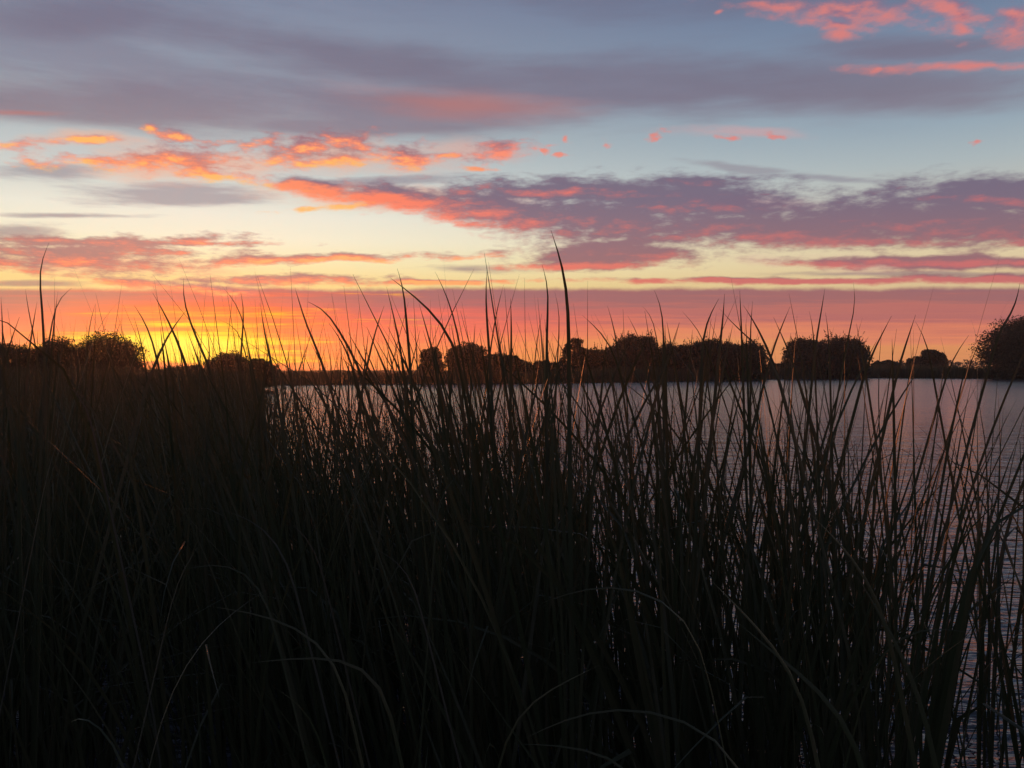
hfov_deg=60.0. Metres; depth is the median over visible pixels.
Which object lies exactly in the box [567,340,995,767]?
cattail plant
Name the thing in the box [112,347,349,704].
cattail plant
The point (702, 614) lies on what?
cattail plant
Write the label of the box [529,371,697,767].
cattail plant
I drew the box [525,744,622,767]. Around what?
cattail plant
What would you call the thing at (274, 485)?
cattail plant
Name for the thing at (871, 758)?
cattail plant
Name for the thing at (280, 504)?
cattail plant
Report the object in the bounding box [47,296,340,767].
cattail plant
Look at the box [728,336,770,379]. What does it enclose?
willow bush
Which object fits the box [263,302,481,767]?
cattail plant
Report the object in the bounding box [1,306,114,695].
cattail plant
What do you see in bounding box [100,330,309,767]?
cattail plant
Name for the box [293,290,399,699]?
cattail plant
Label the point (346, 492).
cattail plant
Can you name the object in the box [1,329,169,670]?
cattail plant
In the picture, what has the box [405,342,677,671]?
cattail plant
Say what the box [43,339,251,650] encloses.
cattail plant
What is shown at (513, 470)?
cattail plant
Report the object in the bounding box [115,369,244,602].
cattail plant
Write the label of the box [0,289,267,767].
cattail plant
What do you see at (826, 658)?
cattail plant
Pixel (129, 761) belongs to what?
cattail plant
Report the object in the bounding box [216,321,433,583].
cattail plant
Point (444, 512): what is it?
cattail plant
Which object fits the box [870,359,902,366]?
bush
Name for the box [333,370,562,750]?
cattail plant
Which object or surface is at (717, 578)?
cattail plant
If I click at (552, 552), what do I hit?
cattail plant
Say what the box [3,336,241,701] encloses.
cattail plant
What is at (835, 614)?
cattail plant
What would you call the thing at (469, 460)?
cattail plant
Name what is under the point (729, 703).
cattail plant
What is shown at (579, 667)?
cattail plant
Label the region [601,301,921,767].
cattail plant
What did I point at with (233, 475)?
cattail plant
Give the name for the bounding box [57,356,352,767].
cattail plant
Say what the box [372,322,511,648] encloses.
cattail plant
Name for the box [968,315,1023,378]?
dark tree
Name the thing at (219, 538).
cattail plant
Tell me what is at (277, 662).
cattail plant
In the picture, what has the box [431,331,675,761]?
cattail plant
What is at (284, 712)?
cattail plant
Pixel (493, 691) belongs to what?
cattail plant
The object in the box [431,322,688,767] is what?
cattail plant
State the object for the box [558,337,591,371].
slender tree
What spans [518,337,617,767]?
cattail plant
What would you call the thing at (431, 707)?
cattail plant
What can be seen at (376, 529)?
cattail plant
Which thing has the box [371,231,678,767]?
cattail plant
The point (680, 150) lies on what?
sky
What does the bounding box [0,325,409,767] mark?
cattail plant
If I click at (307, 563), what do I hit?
cattail plant
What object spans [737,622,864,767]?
cattail plant
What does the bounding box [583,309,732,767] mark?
cattail plant
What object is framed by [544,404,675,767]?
cattail plant
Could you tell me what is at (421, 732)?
cattail plant
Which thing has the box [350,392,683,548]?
cattail plant
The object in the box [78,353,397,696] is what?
cattail plant
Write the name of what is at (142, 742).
cattail plant
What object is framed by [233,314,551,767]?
cattail plant
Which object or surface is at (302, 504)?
cattail plant
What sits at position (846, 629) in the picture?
cattail plant
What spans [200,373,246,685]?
cattail plant
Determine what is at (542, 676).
cattail plant
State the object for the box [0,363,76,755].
cattail plant
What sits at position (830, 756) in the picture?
cattail plant
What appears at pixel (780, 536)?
cattail plant
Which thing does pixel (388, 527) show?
cattail plant
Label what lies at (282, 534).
cattail plant
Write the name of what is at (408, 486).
cattail plant
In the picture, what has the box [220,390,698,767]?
cattail plant
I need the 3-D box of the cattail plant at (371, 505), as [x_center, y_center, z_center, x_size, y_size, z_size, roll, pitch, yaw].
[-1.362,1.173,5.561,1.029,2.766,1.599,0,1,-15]
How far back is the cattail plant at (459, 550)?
5.23 m
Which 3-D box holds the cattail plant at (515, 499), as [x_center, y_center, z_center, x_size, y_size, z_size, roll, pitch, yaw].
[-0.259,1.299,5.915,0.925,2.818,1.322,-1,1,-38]
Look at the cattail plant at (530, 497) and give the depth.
5.66 m
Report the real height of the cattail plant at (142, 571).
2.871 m
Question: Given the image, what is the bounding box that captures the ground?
[285,373,1000,383]
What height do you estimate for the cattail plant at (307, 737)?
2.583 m
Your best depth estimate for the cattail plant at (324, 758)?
1.70 m
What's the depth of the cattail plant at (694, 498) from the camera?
5.67 m
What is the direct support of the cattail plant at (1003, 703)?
on the ground
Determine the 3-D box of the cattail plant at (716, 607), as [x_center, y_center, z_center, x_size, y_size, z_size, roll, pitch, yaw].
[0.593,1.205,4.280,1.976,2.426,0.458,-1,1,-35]
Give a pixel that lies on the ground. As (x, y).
(679, 380)
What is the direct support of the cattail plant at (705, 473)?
on the ground
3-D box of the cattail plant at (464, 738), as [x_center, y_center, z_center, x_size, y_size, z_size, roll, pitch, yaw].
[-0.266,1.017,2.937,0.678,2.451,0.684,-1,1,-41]
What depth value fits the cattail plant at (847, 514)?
5.21 m
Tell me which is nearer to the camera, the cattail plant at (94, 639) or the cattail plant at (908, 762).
the cattail plant at (908, 762)
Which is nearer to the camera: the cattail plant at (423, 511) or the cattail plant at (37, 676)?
the cattail plant at (37, 676)
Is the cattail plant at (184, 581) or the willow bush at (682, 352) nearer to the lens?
the cattail plant at (184, 581)
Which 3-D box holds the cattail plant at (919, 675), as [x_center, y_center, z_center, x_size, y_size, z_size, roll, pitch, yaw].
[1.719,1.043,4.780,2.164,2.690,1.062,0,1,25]
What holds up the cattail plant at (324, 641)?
on the ground
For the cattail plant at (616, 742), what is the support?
on the ground
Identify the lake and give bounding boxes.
[2,378,1023,767]
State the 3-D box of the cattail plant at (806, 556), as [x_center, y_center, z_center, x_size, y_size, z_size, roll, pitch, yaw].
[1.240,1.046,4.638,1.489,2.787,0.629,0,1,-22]
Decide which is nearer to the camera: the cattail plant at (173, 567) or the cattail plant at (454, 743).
the cattail plant at (454, 743)
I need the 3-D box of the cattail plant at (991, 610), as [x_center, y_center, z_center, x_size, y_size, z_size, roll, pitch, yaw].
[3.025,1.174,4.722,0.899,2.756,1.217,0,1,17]
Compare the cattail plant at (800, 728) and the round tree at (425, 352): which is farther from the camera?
the round tree at (425, 352)
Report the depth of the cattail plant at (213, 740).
2.94 m
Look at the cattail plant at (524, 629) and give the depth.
3.72 m
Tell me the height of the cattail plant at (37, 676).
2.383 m
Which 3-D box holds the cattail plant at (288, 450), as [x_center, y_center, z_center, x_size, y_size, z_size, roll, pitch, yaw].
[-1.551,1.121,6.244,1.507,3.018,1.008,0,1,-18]
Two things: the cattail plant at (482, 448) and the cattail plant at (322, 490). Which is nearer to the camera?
the cattail plant at (482, 448)
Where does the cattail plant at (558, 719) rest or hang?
on the ground
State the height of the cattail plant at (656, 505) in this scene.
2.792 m
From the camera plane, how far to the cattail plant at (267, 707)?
3.04 m
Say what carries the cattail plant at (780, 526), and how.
on the ground
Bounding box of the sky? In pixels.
[0,0,1023,370]
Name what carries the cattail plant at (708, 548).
on the ground
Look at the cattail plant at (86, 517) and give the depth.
5.61 m
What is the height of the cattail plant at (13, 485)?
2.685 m
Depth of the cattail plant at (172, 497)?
5.69 m
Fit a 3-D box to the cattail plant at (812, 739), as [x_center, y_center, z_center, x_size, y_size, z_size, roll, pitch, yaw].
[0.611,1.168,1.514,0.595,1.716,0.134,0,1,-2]
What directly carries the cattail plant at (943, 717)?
on the ground
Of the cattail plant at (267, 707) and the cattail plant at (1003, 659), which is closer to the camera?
the cattail plant at (267, 707)
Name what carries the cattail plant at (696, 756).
on the ground
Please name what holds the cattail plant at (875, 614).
on the ground
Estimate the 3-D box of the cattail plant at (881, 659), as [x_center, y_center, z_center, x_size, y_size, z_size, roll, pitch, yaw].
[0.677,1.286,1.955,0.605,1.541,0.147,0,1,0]
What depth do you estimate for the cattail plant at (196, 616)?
3.87 m
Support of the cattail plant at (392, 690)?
on the ground
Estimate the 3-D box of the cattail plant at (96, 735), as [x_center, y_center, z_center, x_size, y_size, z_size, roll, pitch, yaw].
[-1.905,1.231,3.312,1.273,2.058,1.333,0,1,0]
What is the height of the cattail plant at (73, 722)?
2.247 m
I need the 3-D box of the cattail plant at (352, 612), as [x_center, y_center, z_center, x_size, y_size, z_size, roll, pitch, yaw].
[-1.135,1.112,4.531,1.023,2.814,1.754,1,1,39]
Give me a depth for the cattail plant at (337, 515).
3.52 m
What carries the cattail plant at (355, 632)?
on the ground
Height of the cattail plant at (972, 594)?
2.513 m
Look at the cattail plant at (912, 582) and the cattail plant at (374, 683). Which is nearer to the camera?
the cattail plant at (374, 683)
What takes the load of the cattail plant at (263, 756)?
on the ground
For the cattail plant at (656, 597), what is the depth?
5.05 m
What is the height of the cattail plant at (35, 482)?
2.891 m
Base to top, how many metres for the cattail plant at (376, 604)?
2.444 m
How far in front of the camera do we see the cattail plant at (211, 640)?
3.21 m
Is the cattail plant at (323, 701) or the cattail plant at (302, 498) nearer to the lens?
the cattail plant at (323, 701)
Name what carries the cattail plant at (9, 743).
on the ground
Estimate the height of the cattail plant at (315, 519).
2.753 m
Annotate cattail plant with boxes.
[0,246,73,767]
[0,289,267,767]
[0,290,68,747]
[0,292,214,767]
[0,294,81,767]
[0,303,167,767]
[0,304,37,764]
[0,305,407,767]
[0,307,95,763]
[0,310,122,767]
[0,311,236,767]
[0,317,247,767]
[0,319,34,632]
[0,321,180,767]
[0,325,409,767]
[0,333,239,767]
[0,343,129,636]
[0,354,151,767]
[0,362,168,686]
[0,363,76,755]
[0,378,223,767]
[0,383,83,744]
[0,386,223,767]
[0,410,158,767]
[1,262,464,767]
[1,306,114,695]
[1,314,162,699]
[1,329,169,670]
[1,364,133,659]
[1,379,171,729]
[1,392,205,688]
[2,285,309,765]
[2,376,166,740]
[2,387,211,765]
[2,425,138,730]
[2,440,225,767]
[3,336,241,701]
[4,321,143,767]
[5,322,229,767]
[6,277,328,767]
[6,348,432,767]
[9,431,179,767]
[16,296,243,767]
[17,370,195,675]
[22,540,202,767]
[26,376,221,699]
[27,289,478,740]
[35,307,269,767]
[35,308,205,767]
[35,355,444,767]
[40,490,153,682]
[41,294,302,767]
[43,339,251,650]
[47,296,291,733]
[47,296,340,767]
[50,332,287,767]
[50,358,158,716]
[55,334,246,767]
[56,357,107,750]
[57,320,434,767]
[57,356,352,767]
[65,343,408,767]
[70,719,124,767]
[72,338,265,761]
[74,282,343,767]
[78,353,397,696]
[79,277,520,747]
[82,320,324,669]
[85,365,563,767]
[87,269,333,689]
[89,321,255,577]
[90,381,244,745]
[92,348,488,767]
[93,307,417,767]
[99,306,281,668]
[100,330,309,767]
[101,326,453,687]
[110,285,575,767]
[111,591,263,767]
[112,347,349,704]
[114,303,426,723]
[114,374,298,656]
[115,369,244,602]
[117,344,432,727]
[123,340,185,662]
[129,324,345,646]
[129,368,360,732]
[133,305,449,767]
[133,312,355,685]
[134,393,449,767]
[138,322,473,767]
[141,308,319,740]
[144,315,514,676]
[144,356,381,672]
[145,285,239,767]
[155,311,707,767]
[155,356,294,669]
[160,353,518,767]
[169,356,364,565]
[173,291,414,764]
[175,333,343,722]
[176,391,403,767]
[181,370,385,766]
[189,565,309,767]
[192,344,303,767]
[194,414,439,767]
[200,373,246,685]
[202,374,458,686]
[206,381,339,713]
[209,353,386,705]
[209,606,363,767]
[210,376,344,767]
[210,421,383,700]
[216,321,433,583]
[217,328,461,767]
[217,374,450,658]
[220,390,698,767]
[225,330,399,672]
[228,398,348,766]
[232,513,340,767]
[233,275,620,767]
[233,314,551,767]
[233,391,402,684]
[235,472,461,767]
[238,334,578,741]
[241,366,457,767]
[241,422,464,767]
[242,391,344,645]
[243,297,454,739]
[246,361,616,696]
[247,330,437,760]
[249,357,642,767]
[252,381,503,748]
[253,657,403,767]
[254,381,349,590]
[261,387,440,649]
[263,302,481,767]
[264,269,513,767]
[264,330,460,664]
[265,287,354,601]
[265,399,523,698]
[272,686,427,767]
[278,396,438,717]
[289,522,370,767]
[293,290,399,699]
[295,289,529,767]
[298,336,577,759]
[306,353,463,725]
[318,315,559,767]
[319,290,548,767]
[331,326,571,767]
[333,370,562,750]
[335,297,734,697]
[335,333,544,620]
[338,299,587,767]
[340,345,907,767]
[341,338,534,756]
[342,325,470,657]
[344,279,568,767]
[348,386,463,710]
[349,266,692,767]
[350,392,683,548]
[353,442,511,767]
[356,378,559,718]
[358,253,562,767]
[358,305,505,755]
[358,394,702,767]
[359,331,673,639]
[369,383,537,606]
[370,384,533,767]
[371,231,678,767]
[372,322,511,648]
[373,548,461,767]
[381,272,743,767]
[383,370,443,605]
[386,285,516,743]
[399,437,674,766]
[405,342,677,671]
[410,349,556,723]
[415,322,634,690]
[419,275,631,767]
[431,306,872,767]
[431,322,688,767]
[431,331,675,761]
[431,387,715,624]
[434,354,518,613]
[436,278,539,742]
[438,321,846,767]
[441,361,636,767]
[447,310,788,767]
[453,403,623,670]
[455,375,618,767]
[456,290,852,767]
[457,391,739,767]
[460,305,586,677]
[486,302,874,767]
[488,432,632,740]
[492,403,589,657]
[498,665,598,767]
[501,456,759,751]
[502,337,649,658]
[503,340,600,568]
[503,382,805,720]
[506,385,600,643]
[511,352,716,725]
[512,322,602,731]
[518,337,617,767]
[522,709,737,767]
[523,364,678,668]
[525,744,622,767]
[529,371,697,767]
[542,356,946,767]
[542,587,727,767]
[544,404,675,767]
[552,307,706,767]
[556,342,713,669]
[561,318,646,767]
[567,313,716,740]
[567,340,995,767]
[575,407,700,767]
[579,332,758,713]
[579,335,907,767]
[580,299,869,767]
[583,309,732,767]
[590,294,748,767]
[592,330,855,710]
[595,365,722,666]
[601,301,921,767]
[610,348,698,714]
[610,395,959,767]
[613,373,858,766]
[616,352,697,661]
[618,455,1023,767]
[623,429,902,687]
[625,374,834,684]
[627,343,930,767]
[629,325,831,751]
[631,322,910,767]
[636,337,776,624]
[640,312,934,767]
[653,315,915,767]
[657,389,857,689]
[667,350,725,657]
[669,378,907,652]
[671,387,1023,766]
[675,382,991,767]
[677,290,969,767]
[678,324,860,728]
[687,317,959,763]
[703,267,1023,767]
[707,320,846,762]
[717,586,819,767]
[718,348,1023,755]
[719,308,984,767]
[723,352,956,743]
[725,353,884,692]
[732,332,1019,767]
[732,383,934,711]
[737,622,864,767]
[745,308,1023,767]
[751,284,1000,767]
[751,319,889,767]
[767,383,928,767]
[774,319,1020,767]
[774,338,966,767]
[776,323,1000,767]
[786,296,960,681]
[790,360,1023,767]
[793,361,1023,727]
[801,336,981,767]
[803,335,1023,767]
[817,521,917,767]
[825,313,1023,767]
[838,320,995,767]
[844,629,973,767]
[849,284,1019,767]
[857,576,938,767]
[888,502,1023,767]
[919,328,1001,767]
[944,429,1022,752]
[958,409,1023,767]
[971,357,1023,727]
[979,486,1023,767]
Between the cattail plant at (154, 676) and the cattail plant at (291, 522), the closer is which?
the cattail plant at (154, 676)
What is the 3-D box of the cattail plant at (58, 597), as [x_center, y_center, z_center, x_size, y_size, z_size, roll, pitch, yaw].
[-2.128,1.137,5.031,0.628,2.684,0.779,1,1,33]
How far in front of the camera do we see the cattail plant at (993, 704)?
4.07 m
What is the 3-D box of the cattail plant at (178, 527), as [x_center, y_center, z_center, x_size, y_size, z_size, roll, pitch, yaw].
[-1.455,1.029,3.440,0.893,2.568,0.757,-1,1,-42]
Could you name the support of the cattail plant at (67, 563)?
on the ground
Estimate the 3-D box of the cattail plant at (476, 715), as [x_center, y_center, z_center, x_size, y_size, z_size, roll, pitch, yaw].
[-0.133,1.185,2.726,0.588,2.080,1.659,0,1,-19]
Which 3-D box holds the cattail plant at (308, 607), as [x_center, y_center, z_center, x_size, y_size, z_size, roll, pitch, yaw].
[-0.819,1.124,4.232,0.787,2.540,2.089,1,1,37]
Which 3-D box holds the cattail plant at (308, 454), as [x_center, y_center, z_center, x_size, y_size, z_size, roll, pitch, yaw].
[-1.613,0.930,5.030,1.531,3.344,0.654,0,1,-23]
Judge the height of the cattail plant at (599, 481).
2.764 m
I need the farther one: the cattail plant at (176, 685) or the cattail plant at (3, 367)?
the cattail plant at (3, 367)
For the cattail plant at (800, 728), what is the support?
on the ground
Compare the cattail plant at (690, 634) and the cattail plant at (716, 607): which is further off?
the cattail plant at (716, 607)
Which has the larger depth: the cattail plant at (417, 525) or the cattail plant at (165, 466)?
the cattail plant at (165, 466)
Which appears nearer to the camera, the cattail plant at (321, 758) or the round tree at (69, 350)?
the cattail plant at (321, 758)
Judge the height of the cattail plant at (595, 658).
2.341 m
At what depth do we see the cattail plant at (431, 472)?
4.91 m
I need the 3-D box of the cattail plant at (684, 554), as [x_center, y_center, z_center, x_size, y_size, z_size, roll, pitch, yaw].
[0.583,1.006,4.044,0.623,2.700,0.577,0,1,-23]
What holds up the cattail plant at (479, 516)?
on the ground
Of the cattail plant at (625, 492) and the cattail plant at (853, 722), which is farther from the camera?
the cattail plant at (625, 492)
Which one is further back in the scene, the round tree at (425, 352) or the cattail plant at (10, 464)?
the round tree at (425, 352)
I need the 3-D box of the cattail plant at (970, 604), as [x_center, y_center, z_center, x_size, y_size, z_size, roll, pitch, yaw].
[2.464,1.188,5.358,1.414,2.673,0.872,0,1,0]
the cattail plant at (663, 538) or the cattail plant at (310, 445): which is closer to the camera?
the cattail plant at (663, 538)
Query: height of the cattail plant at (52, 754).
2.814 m
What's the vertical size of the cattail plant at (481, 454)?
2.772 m
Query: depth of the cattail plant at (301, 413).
5.81 m
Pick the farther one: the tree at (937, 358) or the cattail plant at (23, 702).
the tree at (937, 358)
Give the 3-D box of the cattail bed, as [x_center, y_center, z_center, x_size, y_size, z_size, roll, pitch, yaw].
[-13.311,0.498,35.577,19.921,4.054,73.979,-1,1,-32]
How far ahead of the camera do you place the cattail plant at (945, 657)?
3.27 m
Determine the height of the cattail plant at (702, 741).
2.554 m
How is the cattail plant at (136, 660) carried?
on the ground
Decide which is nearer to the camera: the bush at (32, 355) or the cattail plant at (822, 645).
the cattail plant at (822, 645)
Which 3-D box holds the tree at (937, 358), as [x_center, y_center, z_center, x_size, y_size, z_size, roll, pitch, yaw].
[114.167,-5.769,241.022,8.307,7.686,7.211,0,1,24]
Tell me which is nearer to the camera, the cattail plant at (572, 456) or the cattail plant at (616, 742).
the cattail plant at (616, 742)
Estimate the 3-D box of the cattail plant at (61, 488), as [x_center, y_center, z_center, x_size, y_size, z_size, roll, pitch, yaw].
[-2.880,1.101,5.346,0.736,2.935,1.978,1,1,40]
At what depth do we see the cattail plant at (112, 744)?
1.69 m
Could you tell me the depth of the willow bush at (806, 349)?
190.08 m
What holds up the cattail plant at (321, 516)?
on the ground
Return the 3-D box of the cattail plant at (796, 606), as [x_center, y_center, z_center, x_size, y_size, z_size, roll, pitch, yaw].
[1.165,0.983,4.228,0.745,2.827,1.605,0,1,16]
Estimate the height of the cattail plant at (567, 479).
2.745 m
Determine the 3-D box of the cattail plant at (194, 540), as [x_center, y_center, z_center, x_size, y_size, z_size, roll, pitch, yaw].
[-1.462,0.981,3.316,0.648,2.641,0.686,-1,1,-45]
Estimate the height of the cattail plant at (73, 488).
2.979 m
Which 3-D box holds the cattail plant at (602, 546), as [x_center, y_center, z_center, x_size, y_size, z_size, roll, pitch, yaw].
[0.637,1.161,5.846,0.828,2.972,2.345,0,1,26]
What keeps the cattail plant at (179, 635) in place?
on the ground
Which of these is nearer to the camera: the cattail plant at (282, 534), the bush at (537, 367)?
the cattail plant at (282, 534)
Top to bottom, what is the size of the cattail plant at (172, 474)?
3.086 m
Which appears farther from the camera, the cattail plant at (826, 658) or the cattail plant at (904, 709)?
the cattail plant at (826, 658)
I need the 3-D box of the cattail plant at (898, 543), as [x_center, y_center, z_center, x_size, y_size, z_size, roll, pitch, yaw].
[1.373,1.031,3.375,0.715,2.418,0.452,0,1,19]
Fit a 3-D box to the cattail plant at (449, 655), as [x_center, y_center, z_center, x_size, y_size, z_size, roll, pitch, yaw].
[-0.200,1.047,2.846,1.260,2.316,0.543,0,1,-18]
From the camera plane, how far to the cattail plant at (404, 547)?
4.27 m
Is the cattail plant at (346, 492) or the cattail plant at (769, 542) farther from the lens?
the cattail plant at (346, 492)
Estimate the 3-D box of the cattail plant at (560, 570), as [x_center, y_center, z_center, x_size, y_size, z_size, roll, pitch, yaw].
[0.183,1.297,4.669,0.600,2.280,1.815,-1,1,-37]
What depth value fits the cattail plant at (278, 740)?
3.91 m
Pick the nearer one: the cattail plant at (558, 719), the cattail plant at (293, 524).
the cattail plant at (558, 719)
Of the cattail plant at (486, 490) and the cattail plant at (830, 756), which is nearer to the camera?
the cattail plant at (830, 756)
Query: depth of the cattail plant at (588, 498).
3.40 m
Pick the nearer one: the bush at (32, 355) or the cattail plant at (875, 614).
the cattail plant at (875, 614)
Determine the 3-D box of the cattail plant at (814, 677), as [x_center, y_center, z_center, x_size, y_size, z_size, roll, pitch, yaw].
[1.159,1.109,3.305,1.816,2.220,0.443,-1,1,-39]
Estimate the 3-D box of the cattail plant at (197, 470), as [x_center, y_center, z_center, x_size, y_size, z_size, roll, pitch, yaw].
[-1.385,1.087,5.453,2.067,2.968,0.736,0,1,-26]
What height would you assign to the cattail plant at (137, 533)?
3.074 m
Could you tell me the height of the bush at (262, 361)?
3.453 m
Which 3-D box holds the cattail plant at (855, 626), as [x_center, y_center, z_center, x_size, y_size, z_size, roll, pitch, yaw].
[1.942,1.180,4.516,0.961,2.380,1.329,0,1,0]
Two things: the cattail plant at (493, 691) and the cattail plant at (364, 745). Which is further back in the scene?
the cattail plant at (493, 691)
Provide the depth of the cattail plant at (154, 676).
1.98 m
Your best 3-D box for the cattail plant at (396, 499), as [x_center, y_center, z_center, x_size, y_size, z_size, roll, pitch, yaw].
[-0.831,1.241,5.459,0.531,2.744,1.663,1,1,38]
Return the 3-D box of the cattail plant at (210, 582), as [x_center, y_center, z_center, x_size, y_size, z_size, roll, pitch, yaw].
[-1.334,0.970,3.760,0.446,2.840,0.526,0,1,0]
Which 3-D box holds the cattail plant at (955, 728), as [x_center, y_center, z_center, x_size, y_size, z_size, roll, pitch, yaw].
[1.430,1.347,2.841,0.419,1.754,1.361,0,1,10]
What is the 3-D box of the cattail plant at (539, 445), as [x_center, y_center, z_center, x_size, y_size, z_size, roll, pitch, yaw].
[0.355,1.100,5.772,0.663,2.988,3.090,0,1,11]
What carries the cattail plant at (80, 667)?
on the ground
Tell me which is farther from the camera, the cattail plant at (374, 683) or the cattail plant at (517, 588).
the cattail plant at (517, 588)
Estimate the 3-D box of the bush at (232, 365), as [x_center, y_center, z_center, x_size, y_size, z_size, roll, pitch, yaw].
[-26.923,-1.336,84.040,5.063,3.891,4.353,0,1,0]
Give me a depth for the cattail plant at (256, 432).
5.29 m
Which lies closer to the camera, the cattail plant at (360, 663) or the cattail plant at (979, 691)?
the cattail plant at (979, 691)
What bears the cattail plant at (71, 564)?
on the ground
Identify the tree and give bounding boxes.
[37,336,90,372]
[70,329,149,373]
[419,346,444,372]
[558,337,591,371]
[920,349,947,366]
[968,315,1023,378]
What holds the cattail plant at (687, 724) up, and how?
on the ground
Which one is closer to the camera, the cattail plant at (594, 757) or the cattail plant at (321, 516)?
the cattail plant at (594, 757)
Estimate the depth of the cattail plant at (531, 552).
3.32 m
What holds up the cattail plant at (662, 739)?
on the ground
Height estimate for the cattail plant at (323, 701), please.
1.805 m
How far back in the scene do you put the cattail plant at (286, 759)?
3.19 m
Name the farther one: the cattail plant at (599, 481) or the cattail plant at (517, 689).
the cattail plant at (599, 481)
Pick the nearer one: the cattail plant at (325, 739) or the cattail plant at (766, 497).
the cattail plant at (325, 739)
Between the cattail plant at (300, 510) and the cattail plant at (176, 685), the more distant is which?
the cattail plant at (300, 510)
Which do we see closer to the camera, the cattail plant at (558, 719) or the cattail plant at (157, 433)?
the cattail plant at (558, 719)
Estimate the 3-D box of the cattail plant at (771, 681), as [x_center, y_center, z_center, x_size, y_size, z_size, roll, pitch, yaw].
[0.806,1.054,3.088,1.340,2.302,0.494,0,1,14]
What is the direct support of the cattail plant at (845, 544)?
on the ground
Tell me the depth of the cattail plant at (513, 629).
3.22 m
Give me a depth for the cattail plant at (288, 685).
2.10 m
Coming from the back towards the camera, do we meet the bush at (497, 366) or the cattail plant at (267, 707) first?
the bush at (497, 366)
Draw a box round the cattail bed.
[0,257,1023,767]
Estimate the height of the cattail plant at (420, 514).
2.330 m
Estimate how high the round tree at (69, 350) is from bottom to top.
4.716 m
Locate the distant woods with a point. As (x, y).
(949, 362)
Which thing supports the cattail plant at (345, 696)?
on the ground
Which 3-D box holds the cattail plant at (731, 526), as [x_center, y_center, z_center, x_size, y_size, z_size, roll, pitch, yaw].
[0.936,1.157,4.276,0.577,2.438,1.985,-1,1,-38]
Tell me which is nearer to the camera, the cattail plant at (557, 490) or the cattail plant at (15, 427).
the cattail plant at (15, 427)
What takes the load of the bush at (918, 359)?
on the ground
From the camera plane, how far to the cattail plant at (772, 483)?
4.61 m
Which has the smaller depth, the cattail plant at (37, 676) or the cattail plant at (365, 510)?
the cattail plant at (37, 676)
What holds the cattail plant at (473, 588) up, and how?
on the ground
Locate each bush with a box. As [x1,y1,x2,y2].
[0,342,49,373]
[160,364,204,371]
[202,350,256,383]
[252,358,278,387]
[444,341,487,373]
[481,352,526,372]
[523,360,565,372]
[589,342,626,369]
[608,329,660,369]
[650,339,699,371]
[686,336,737,379]
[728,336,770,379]
[779,333,831,377]
[819,329,873,378]
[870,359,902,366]
[906,356,925,365]
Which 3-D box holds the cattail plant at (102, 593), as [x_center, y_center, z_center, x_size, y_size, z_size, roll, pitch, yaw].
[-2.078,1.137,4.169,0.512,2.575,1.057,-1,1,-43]
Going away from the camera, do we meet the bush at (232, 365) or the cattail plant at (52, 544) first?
the cattail plant at (52, 544)
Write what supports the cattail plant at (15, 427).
on the ground
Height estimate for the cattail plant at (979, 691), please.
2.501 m
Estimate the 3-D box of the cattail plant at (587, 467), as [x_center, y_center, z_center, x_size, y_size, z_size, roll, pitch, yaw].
[0.216,0.978,4.983,2.294,3.152,0.984,0,1,0]
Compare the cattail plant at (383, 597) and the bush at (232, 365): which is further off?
the bush at (232, 365)
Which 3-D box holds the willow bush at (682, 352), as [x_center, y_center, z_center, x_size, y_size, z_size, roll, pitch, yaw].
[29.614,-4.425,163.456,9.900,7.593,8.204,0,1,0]
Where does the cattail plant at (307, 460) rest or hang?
on the ground
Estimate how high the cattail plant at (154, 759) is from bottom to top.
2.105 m
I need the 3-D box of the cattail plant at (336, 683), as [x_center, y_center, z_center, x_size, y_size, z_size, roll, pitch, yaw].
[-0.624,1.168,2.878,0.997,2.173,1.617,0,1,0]
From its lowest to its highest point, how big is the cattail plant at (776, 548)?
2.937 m
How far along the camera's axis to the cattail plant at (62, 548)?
4.79 m
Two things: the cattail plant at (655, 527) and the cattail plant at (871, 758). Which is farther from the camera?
the cattail plant at (655, 527)
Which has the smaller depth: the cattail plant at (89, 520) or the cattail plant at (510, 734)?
the cattail plant at (510, 734)
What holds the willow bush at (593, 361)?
on the ground
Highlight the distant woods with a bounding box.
[148,359,987,372]
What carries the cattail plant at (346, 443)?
on the ground
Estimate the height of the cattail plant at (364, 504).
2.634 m
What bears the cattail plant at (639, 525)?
on the ground
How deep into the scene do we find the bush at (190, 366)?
79.54 m
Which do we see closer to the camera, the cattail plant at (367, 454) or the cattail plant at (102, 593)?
the cattail plant at (102, 593)
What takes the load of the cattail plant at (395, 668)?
on the ground
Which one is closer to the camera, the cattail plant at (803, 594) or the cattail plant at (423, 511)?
the cattail plant at (803, 594)
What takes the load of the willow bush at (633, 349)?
on the ground
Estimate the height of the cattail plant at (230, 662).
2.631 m
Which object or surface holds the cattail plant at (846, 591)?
on the ground
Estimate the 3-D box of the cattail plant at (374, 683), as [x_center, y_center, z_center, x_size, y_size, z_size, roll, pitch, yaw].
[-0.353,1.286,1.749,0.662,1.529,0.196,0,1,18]
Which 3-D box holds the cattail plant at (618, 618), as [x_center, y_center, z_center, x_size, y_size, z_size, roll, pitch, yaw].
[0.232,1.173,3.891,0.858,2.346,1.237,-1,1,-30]
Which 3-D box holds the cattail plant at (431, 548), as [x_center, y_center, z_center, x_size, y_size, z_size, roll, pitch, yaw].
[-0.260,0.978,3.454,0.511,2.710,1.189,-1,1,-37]
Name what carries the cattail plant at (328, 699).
on the ground

